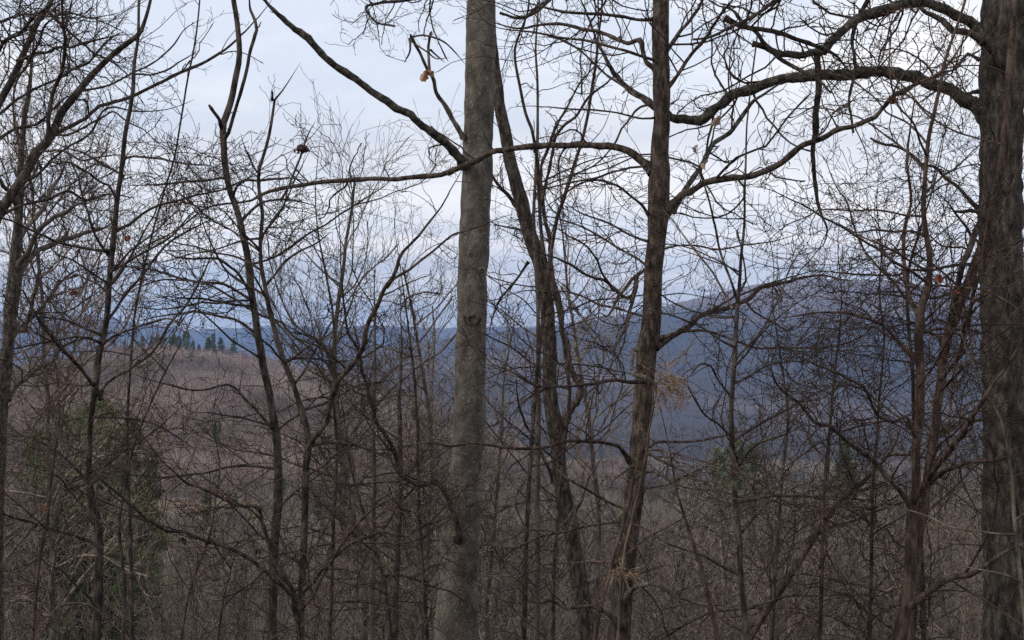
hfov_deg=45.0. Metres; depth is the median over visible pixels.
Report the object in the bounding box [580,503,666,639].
bare tree
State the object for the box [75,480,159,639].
bare tree
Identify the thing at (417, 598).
bare tree
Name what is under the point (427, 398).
bare tree
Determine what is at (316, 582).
bare tree
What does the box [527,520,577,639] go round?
bare tree
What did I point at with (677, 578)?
bare tree
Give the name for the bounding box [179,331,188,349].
pine tree
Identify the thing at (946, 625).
bare tree
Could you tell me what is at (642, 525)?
bare tree
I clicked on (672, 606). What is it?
young tree
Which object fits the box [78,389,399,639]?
thin sapling
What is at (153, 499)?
pine tree
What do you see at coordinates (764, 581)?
bare tree
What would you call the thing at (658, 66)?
brown tree
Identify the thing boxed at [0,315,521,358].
mountain
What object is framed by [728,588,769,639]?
young tree
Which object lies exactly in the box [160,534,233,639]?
bare tree
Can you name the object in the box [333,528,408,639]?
bare tree
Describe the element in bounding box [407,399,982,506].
distant valley woods
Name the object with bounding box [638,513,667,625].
bare tree
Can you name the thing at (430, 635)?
bare tree
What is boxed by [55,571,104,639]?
young tree
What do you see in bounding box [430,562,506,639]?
bare tree
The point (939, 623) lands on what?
bare tree
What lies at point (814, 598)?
young tree
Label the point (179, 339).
pine tree
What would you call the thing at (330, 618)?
thin sapling
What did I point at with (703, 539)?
bare tree
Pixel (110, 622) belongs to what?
young tree
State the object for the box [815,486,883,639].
bare tree
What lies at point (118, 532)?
thin sapling
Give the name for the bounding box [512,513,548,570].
bare tree
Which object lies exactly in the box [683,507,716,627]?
bare tree
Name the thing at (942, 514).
bare tree
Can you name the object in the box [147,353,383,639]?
thin sapling
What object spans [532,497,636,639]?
bare tree
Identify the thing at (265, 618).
bare tree
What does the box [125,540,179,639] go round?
bare tree
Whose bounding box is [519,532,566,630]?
bare tree
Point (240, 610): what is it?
bare tree
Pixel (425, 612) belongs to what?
thin sapling
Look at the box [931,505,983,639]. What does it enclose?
bare tree
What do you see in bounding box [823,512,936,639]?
bare tree
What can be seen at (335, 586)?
young tree
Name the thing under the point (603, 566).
bare tree
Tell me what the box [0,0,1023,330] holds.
sky
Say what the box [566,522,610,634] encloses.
bare tree
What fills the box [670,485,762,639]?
bare tree
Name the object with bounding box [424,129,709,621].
bare tree
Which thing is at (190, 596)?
bare tree
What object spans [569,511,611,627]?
bare tree
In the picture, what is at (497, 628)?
arching cane
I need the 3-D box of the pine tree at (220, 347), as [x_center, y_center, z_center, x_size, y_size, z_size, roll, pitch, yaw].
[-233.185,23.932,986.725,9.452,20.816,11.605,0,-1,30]
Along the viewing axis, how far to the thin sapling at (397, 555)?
12.96 m
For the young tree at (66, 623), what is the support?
on the ground
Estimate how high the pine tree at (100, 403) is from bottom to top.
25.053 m
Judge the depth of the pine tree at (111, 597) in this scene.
83.38 m
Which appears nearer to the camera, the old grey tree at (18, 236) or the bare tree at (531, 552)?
the old grey tree at (18, 236)
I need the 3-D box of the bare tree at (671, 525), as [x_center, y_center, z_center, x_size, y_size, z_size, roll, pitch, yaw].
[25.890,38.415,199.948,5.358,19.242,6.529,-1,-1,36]
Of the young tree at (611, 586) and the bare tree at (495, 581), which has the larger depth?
the bare tree at (495, 581)
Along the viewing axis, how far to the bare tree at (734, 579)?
143.08 m
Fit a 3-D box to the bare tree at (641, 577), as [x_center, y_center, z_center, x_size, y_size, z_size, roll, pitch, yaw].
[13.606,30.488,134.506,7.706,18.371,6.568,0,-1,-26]
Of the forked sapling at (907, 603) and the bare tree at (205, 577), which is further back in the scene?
the bare tree at (205, 577)
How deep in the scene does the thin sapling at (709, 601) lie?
7.17 m
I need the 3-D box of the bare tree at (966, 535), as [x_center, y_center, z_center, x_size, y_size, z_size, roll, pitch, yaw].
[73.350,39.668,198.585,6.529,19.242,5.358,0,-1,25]
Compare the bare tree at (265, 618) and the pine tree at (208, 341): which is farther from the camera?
the pine tree at (208, 341)
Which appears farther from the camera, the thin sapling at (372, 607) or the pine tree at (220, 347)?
the pine tree at (220, 347)
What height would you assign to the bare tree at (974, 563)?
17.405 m
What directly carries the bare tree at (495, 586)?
on the ground
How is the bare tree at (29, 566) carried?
on the ground
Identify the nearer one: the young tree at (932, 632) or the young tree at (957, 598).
the young tree at (932, 632)
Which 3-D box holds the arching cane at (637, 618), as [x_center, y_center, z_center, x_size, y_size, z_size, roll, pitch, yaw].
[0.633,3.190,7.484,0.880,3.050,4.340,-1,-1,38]
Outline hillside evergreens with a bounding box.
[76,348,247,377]
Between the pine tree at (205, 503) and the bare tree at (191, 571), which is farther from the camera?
the pine tree at (205, 503)
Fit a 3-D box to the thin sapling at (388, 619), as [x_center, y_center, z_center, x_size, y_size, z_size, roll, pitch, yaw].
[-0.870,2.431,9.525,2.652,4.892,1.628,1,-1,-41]
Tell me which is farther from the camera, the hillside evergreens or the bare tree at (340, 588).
the hillside evergreens
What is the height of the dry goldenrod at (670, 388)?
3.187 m
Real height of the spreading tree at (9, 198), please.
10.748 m
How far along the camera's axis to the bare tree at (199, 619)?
60.74 m
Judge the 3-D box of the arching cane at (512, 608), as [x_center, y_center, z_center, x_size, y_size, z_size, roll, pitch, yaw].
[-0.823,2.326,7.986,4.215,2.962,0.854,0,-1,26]
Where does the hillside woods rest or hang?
on the ground
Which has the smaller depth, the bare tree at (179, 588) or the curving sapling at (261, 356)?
the curving sapling at (261, 356)
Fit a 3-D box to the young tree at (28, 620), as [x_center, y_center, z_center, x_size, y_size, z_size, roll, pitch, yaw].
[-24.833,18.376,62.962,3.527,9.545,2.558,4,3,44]
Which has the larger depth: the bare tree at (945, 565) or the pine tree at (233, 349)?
the pine tree at (233, 349)
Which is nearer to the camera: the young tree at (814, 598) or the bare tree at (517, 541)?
the young tree at (814, 598)
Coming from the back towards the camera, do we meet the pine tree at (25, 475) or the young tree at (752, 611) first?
the pine tree at (25, 475)
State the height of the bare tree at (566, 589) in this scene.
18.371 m
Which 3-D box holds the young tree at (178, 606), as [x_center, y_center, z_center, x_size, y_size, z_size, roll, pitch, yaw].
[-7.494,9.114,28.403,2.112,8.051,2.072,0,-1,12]
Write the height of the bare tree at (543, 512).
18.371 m
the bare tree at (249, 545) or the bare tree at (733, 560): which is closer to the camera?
the bare tree at (733, 560)
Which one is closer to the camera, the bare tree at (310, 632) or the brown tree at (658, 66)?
the brown tree at (658, 66)
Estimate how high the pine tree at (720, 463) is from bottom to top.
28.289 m
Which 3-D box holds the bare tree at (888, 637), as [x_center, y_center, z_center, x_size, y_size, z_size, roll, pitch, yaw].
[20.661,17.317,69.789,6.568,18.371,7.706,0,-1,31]
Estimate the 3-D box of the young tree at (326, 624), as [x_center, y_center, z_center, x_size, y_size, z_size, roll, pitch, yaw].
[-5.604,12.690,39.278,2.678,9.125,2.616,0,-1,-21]
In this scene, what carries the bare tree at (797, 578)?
on the ground
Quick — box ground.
[4,360,982,639]
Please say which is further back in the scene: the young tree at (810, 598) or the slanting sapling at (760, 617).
the young tree at (810, 598)
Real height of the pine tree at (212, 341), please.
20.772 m
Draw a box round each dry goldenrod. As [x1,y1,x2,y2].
[603,557,644,620]
[616,351,697,639]
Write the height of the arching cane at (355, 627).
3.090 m
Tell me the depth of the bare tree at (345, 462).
31.65 m
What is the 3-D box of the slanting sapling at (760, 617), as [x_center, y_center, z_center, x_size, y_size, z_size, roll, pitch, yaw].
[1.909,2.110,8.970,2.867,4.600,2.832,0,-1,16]
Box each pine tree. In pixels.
[6,426,60,638]
[7,406,92,638]
[24,463,81,639]
[41,396,165,639]
[60,436,134,639]
[63,403,135,639]
[83,454,146,639]
[90,420,175,638]
[135,450,181,639]
[176,336,182,349]
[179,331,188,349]
[184,332,191,352]
[199,492,211,530]
[203,336,216,353]
[210,338,216,353]
[210,424,218,453]
[217,337,225,350]
[217,421,224,456]
[229,337,238,359]
[283,478,287,503]
[611,505,623,577]
[697,446,731,523]
[708,436,750,515]
[738,441,766,527]
[830,439,858,519]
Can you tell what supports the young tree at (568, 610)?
on the ground
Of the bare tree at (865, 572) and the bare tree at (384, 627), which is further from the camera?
the bare tree at (865, 572)
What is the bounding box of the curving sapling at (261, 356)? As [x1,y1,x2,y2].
[23,0,415,639]
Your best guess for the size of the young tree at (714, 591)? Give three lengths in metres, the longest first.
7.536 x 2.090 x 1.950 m
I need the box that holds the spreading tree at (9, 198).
[0,0,270,254]
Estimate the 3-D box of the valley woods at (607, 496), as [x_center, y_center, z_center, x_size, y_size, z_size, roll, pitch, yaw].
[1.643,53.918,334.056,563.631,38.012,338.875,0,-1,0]
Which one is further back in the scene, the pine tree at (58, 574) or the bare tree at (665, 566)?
the bare tree at (665, 566)
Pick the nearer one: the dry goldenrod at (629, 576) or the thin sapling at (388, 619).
the dry goldenrod at (629, 576)
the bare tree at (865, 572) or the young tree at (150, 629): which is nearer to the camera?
the young tree at (150, 629)
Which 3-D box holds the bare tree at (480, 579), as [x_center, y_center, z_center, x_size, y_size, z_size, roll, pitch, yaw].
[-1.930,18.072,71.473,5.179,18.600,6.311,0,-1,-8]
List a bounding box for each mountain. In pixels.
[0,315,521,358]
[309,278,982,425]
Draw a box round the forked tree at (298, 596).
[0,62,557,639]
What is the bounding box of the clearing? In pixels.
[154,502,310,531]
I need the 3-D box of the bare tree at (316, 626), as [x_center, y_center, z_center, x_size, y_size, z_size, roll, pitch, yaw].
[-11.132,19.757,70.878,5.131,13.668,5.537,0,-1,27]
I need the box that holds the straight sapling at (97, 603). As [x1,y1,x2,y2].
[0,0,306,639]
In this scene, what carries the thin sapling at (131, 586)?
on the ground
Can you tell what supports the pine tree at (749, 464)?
on the ground
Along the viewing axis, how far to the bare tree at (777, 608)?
35.54 m
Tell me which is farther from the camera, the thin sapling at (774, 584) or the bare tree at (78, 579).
the bare tree at (78, 579)
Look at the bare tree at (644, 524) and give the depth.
246.65 m
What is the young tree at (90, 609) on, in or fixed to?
on the ground
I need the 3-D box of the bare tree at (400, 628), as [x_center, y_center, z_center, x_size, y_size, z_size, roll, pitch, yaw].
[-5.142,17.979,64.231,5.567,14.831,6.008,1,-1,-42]
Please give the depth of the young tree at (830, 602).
31.82 m
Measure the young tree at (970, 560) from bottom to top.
6.945 m
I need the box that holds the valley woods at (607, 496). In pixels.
[4,467,982,639]
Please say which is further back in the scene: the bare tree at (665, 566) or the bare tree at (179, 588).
the bare tree at (665, 566)
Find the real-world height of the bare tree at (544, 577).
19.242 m
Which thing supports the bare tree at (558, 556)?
on the ground
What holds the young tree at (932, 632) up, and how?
on the ground
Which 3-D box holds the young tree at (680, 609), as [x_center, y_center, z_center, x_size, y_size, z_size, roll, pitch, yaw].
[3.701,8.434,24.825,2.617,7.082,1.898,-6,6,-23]
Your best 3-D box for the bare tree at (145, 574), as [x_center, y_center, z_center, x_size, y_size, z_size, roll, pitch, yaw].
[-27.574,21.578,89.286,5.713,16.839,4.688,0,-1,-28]
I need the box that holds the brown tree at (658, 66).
[116,0,1023,639]
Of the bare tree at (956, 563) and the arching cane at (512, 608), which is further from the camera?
the bare tree at (956, 563)
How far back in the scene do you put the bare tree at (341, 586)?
69.70 m
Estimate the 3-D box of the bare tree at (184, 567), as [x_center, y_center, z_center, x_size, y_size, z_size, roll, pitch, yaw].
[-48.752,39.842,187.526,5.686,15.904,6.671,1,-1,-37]
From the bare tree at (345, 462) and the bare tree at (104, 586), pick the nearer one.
the bare tree at (345, 462)
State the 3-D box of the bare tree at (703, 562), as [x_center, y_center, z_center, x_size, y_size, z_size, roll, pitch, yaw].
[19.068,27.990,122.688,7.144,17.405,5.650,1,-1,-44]
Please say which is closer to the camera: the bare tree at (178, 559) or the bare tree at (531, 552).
the bare tree at (178, 559)
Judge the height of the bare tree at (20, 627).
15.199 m
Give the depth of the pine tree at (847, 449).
338.95 m
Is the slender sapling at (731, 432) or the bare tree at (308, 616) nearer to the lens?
the slender sapling at (731, 432)
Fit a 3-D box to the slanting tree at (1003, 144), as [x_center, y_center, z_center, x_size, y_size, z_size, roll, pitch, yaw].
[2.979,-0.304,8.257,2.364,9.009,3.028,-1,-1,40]
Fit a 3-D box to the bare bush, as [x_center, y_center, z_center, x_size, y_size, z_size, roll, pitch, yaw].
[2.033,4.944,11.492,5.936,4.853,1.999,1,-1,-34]
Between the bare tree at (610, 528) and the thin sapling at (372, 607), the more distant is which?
the bare tree at (610, 528)
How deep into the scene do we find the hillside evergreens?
855.16 m
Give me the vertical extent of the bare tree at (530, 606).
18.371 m
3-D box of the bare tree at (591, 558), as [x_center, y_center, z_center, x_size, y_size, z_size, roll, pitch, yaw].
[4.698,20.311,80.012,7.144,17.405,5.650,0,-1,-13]
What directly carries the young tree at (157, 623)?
on the ground
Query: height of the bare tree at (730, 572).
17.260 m
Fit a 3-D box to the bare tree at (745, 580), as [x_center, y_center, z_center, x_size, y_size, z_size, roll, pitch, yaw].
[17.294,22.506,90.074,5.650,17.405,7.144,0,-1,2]
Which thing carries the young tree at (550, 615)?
on the ground
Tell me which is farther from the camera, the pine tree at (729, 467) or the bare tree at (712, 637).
the pine tree at (729, 467)
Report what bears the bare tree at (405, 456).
on the ground
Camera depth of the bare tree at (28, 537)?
74.75 m
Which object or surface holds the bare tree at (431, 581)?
on the ground
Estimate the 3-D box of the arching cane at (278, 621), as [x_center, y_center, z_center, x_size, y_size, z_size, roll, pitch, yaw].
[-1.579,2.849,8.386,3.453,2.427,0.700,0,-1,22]
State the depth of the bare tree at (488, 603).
37.97 m
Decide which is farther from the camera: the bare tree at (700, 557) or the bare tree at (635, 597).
the bare tree at (700, 557)
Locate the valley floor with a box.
[13,358,982,462]
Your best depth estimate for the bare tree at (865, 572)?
102.03 m
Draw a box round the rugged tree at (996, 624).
[580,0,1023,639]
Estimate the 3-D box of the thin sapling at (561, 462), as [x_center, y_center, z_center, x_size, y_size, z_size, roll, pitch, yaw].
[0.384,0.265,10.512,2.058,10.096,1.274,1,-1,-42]
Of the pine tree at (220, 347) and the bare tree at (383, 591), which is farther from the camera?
the pine tree at (220, 347)
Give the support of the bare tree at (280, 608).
on the ground
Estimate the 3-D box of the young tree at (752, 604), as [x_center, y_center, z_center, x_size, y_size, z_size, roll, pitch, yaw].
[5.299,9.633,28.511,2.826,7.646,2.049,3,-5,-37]
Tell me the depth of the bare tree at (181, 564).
149.74 m
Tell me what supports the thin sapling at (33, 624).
on the ground
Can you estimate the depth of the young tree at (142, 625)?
40.42 m
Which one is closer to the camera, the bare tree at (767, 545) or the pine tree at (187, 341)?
the bare tree at (767, 545)
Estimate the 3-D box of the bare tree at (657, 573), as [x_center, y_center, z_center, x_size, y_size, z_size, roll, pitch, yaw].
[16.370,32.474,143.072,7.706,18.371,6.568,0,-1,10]
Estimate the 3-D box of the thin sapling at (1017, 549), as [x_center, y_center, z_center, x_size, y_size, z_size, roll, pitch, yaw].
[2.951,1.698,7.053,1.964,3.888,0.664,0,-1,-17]
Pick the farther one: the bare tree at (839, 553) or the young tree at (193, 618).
the bare tree at (839, 553)
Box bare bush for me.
[784,589,834,639]
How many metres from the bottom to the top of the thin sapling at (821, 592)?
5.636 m
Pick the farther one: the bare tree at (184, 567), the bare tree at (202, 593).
the bare tree at (184, 567)
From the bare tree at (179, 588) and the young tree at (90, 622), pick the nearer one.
the young tree at (90, 622)
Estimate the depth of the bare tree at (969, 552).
67.95 m
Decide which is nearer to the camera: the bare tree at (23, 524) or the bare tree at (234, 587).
the bare tree at (23, 524)
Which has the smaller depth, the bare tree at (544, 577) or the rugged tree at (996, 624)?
the rugged tree at (996, 624)
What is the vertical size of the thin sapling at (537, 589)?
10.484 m
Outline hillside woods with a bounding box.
[5,341,626,500]
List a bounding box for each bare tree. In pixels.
[0,20,185,563]
[0,53,210,639]
[0,171,223,639]
[3,460,76,639]
[3,481,89,639]
[3,485,67,639]
[3,504,45,639]
[4,469,83,637]
[23,496,108,639]
[44,500,134,639]
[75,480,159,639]
[103,519,167,639]
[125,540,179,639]
[134,564,183,639]
[135,516,191,639]
[139,521,261,639]
[157,507,226,639]
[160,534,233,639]
[161,528,194,608]
[164,529,204,639]
[165,68,526,639]
[169,532,228,639]
[172,540,205,587]
[173,534,226,636]
[174,560,218,629]
[195,558,247,632]
[203,514,256,639]
[207,514,277,639]
[213,549,265,639]
[225,565,266,639]
[239,525,262,573]
[245,532,285,639]
[262,554,297,639]
[278,548,349,639]
[282,231,554,627]
[282,550,352,639]
[283,182,602,639]
[286,538,346,638]
[305,509,418,639]
[305,549,337,637]
[309,520,379,639]
[320,546,360,639]
[330,269,617,639]
[332,528,440,639]
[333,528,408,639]
[337,509,418,639]
[344,515,416,638]
[364,520,431,639]
[376,528,440,639]
[378,503,496,639]
[382,534,439,639]
[401,517,439,638]
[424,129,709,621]
[430,491,517,639]
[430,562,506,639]
[448,473,506,639]
[480,480,606,639]
[481,536,519,638]
[482,519,529,639]
[483,534,528,639]
[498,483,523,558]
[499,487,576,639]
[501,515,522,574]
[505,518,553,637]
[507,460,594,639]
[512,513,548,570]
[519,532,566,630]
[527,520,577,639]
[528,505,647,639]
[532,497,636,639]
[533,486,554,532]
[546,544,574,631]
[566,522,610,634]
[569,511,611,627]
[572,518,614,637]
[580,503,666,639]
[599,533,645,632]
[600,500,614,557]
[600,505,683,639]
[601,506,617,558]
[601,530,667,637]
[606,529,657,629]
[632,481,732,639]
[632,512,682,635]
[632,518,710,639]
[636,526,686,627]
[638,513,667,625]
[639,507,655,541]
[639,521,686,639]
[644,513,688,579]
[658,502,688,576]
[660,427,790,639]
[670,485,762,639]
[671,364,866,639]
[677,514,740,639]
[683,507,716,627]
[687,508,717,602]
[693,501,719,602]
[695,517,759,622]
[699,490,753,639]
[703,519,759,639]
[708,451,843,639]
[710,525,759,618]
[711,516,791,637]
[711,518,751,620]
[714,515,771,639]
[716,481,865,639]
[726,470,862,637]
[728,457,867,638]
[753,508,791,604]
[782,477,900,639]
[783,493,831,634]
[793,514,837,611]
[803,510,859,633]
[810,288,982,639]
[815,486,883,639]
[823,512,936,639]
[823,525,849,633]
[824,500,867,632]
[826,461,941,639]
[830,493,896,639]
[831,512,895,637]
[846,487,940,639]
[860,551,896,630]
[868,502,950,632]
[872,452,983,639]
[885,514,972,639]
[928,518,960,625]
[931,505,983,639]
[932,507,979,638]
[939,498,971,540]
[945,523,981,639]
[948,509,977,579]
[948,516,983,638]
[951,562,982,638]
[955,528,983,605]
[965,464,982,632]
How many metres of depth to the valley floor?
1407.80 m
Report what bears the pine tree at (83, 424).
on the ground
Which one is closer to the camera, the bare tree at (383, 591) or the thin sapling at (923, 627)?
the thin sapling at (923, 627)
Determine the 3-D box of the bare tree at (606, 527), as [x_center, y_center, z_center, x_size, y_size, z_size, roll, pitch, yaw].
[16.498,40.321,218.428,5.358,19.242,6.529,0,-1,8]
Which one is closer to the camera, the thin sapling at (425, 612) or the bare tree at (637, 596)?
the thin sapling at (425, 612)
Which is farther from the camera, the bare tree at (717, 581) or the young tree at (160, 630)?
the bare tree at (717, 581)
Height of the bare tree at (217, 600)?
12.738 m
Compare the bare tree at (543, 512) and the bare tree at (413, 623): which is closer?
the bare tree at (413, 623)
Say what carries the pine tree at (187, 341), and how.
on the ground
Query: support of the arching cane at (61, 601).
on the ground
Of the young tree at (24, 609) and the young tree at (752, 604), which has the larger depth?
the young tree at (752, 604)
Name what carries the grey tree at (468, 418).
on the ground
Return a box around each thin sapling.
[0,0,199,639]
[0,228,223,639]
[0,280,219,639]
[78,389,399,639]
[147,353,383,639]
[162,111,447,639]
[231,242,519,639]
[234,268,483,639]
[249,318,553,639]
[298,182,531,639]
[456,0,605,639]
[463,0,735,639]
[471,0,687,639]
[526,353,815,639]
[586,350,807,639]
[620,180,972,639]
[678,126,1023,639]
[739,109,1021,639]
[803,27,1023,639]
[846,278,1023,631]
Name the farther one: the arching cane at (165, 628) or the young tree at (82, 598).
the young tree at (82, 598)
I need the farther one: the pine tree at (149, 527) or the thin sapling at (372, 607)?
the pine tree at (149, 527)
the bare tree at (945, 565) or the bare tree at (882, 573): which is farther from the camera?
the bare tree at (945, 565)
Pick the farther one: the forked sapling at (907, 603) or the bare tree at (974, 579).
the bare tree at (974, 579)
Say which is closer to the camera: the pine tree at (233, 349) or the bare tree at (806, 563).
the bare tree at (806, 563)
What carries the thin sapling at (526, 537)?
on the ground
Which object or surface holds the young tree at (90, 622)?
on the ground
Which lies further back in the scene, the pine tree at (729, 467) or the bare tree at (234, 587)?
the pine tree at (729, 467)
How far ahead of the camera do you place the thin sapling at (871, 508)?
8.62 m
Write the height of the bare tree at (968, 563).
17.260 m
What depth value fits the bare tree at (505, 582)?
140.59 m
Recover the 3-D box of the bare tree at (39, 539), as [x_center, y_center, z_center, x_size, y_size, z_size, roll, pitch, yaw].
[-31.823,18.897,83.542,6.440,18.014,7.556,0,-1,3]
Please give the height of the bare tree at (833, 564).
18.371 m
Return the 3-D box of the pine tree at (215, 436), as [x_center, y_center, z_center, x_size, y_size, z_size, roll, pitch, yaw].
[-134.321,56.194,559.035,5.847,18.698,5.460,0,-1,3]
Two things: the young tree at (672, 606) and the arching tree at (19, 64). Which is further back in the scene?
the young tree at (672, 606)
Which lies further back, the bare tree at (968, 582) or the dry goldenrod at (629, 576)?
the bare tree at (968, 582)
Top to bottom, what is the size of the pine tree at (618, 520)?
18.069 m
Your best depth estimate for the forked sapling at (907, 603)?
7.41 m
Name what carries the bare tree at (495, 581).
on the ground
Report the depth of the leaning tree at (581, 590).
13.91 m
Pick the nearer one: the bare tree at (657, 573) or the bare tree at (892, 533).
the bare tree at (892, 533)
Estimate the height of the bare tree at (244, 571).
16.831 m
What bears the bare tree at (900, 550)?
on the ground
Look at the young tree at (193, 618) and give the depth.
30.49 m
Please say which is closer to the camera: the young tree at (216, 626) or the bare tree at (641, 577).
the young tree at (216, 626)
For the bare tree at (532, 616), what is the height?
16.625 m
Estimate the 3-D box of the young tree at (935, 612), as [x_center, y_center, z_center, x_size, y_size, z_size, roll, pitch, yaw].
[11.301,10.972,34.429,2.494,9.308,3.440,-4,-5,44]
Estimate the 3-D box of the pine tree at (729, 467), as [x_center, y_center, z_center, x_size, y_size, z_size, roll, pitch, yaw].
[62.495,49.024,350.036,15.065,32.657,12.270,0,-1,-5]
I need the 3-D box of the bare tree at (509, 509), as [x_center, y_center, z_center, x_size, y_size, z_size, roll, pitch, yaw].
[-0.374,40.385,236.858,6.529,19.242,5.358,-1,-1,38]
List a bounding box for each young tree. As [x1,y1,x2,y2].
[5,568,75,639]
[12,592,43,639]
[37,588,85,639]
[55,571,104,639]
[76,585,128,634]
[78,581,109,626]
[91,593,122,639]
[115,603,194,639]
[125,591,174,639]
[126,602,153,639]
[129,604,179,639]
[136,573,208,639]
[152,549,187,638]
[160,556,207,639]
[198,594,247,639]
[306,515,368,639]
[308,583,354,639]
[321,533,357,639]
[384,548,433,639]
[528,580,574,639]
[544,577,575,639]
[600,550,657,627]
[630,539,705,639]
[652,569,705,639]
[653,566,697,639]
[677,523,749,639]
[719,569,768,638]
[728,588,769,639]
[754,524,824,638]
[766,590,800,639]
[779,528,851,639]
[787,552,836,639]
[801,539,876,639]
[879,464,980,639]
[893,547,942,639]
[932,547,981,638]
[939,522,982,634]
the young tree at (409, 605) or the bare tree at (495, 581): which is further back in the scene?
the bare tree at (495, 581)
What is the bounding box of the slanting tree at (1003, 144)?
[768,0,1023,639]
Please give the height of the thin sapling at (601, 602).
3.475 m
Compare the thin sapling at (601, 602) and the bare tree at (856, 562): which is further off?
the bare tree at (856, 562)
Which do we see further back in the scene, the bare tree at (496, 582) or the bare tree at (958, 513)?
the bare tree at (958, 513)
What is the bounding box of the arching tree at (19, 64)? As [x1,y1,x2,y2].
[0,0,180,231]
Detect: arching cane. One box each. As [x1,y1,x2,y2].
[13,558,136,639]
[103,563,386,639]
[109,614,236,639]
[155,449,585,639]
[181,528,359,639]
[285,596,423,639]
[297,613,396,639]
[479,598,521,639]
[577,582,688,639]
[643,612,796,639]
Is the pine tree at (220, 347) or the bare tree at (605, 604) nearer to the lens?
the bare tree at (605, 604)
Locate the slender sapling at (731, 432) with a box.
[535,0,952,639]
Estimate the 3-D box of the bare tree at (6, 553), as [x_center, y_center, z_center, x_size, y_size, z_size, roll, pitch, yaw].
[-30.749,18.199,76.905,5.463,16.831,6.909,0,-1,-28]
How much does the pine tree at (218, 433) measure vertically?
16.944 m
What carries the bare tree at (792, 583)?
on the ground
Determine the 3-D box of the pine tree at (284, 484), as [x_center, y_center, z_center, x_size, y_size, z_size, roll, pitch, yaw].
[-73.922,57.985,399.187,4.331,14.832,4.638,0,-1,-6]
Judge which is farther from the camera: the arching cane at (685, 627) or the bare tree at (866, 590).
the bare tree at (866, 590)
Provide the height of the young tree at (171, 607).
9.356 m
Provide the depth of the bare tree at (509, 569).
114.65 m
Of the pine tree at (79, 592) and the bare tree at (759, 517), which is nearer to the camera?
the bare tree at (759, 517)
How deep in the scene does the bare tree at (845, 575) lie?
65.53 m
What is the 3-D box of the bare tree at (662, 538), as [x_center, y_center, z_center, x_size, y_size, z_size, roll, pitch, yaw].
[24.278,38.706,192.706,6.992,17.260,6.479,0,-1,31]
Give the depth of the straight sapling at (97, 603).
7.86 m
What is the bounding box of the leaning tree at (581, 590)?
[400,31,748,639]
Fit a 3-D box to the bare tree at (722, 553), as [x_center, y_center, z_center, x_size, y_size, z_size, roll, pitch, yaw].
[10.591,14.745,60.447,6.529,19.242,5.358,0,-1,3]
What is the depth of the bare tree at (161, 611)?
61.29 m
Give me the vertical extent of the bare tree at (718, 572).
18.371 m
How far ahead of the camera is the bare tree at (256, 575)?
117.10 m
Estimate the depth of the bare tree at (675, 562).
77.31 m
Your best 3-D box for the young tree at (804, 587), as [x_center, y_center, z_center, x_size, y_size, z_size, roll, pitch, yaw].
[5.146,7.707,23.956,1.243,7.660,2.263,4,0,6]
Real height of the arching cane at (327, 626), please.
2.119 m
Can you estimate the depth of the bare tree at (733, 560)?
161.82 m
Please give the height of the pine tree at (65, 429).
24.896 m
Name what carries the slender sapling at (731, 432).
on the ground
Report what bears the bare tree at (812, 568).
on the ground
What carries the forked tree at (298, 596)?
on the ground
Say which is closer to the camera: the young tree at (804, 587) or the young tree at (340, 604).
the young tree at (804, 587)
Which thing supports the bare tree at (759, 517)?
on the ground
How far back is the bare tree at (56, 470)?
41.58 m
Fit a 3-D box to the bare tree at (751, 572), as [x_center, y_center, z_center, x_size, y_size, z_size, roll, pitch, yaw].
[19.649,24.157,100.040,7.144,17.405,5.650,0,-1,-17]
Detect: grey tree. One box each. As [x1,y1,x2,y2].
[0,4,136,639]
[263,0,495,639]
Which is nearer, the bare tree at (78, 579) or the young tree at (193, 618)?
the young tree at (193, 618)
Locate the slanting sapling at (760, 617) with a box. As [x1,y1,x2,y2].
[638,293,1000,639]
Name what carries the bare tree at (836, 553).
on the ground
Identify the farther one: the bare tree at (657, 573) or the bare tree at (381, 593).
the bare tree at (657, 573)
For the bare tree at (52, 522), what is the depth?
30.24 m
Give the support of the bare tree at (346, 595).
on the ground
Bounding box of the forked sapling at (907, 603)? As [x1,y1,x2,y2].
[701,0,1023,639]
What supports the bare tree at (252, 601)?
on the ground
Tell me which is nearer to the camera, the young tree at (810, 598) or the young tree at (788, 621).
the young tree at (810, 598)
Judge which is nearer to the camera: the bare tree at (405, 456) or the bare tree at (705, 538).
the bare tree at (405, 456)
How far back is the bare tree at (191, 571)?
139.53 m
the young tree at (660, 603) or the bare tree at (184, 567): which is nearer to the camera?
the young tree at (660, 603)
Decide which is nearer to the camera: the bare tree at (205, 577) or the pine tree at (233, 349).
the bare tree at (205, 577)

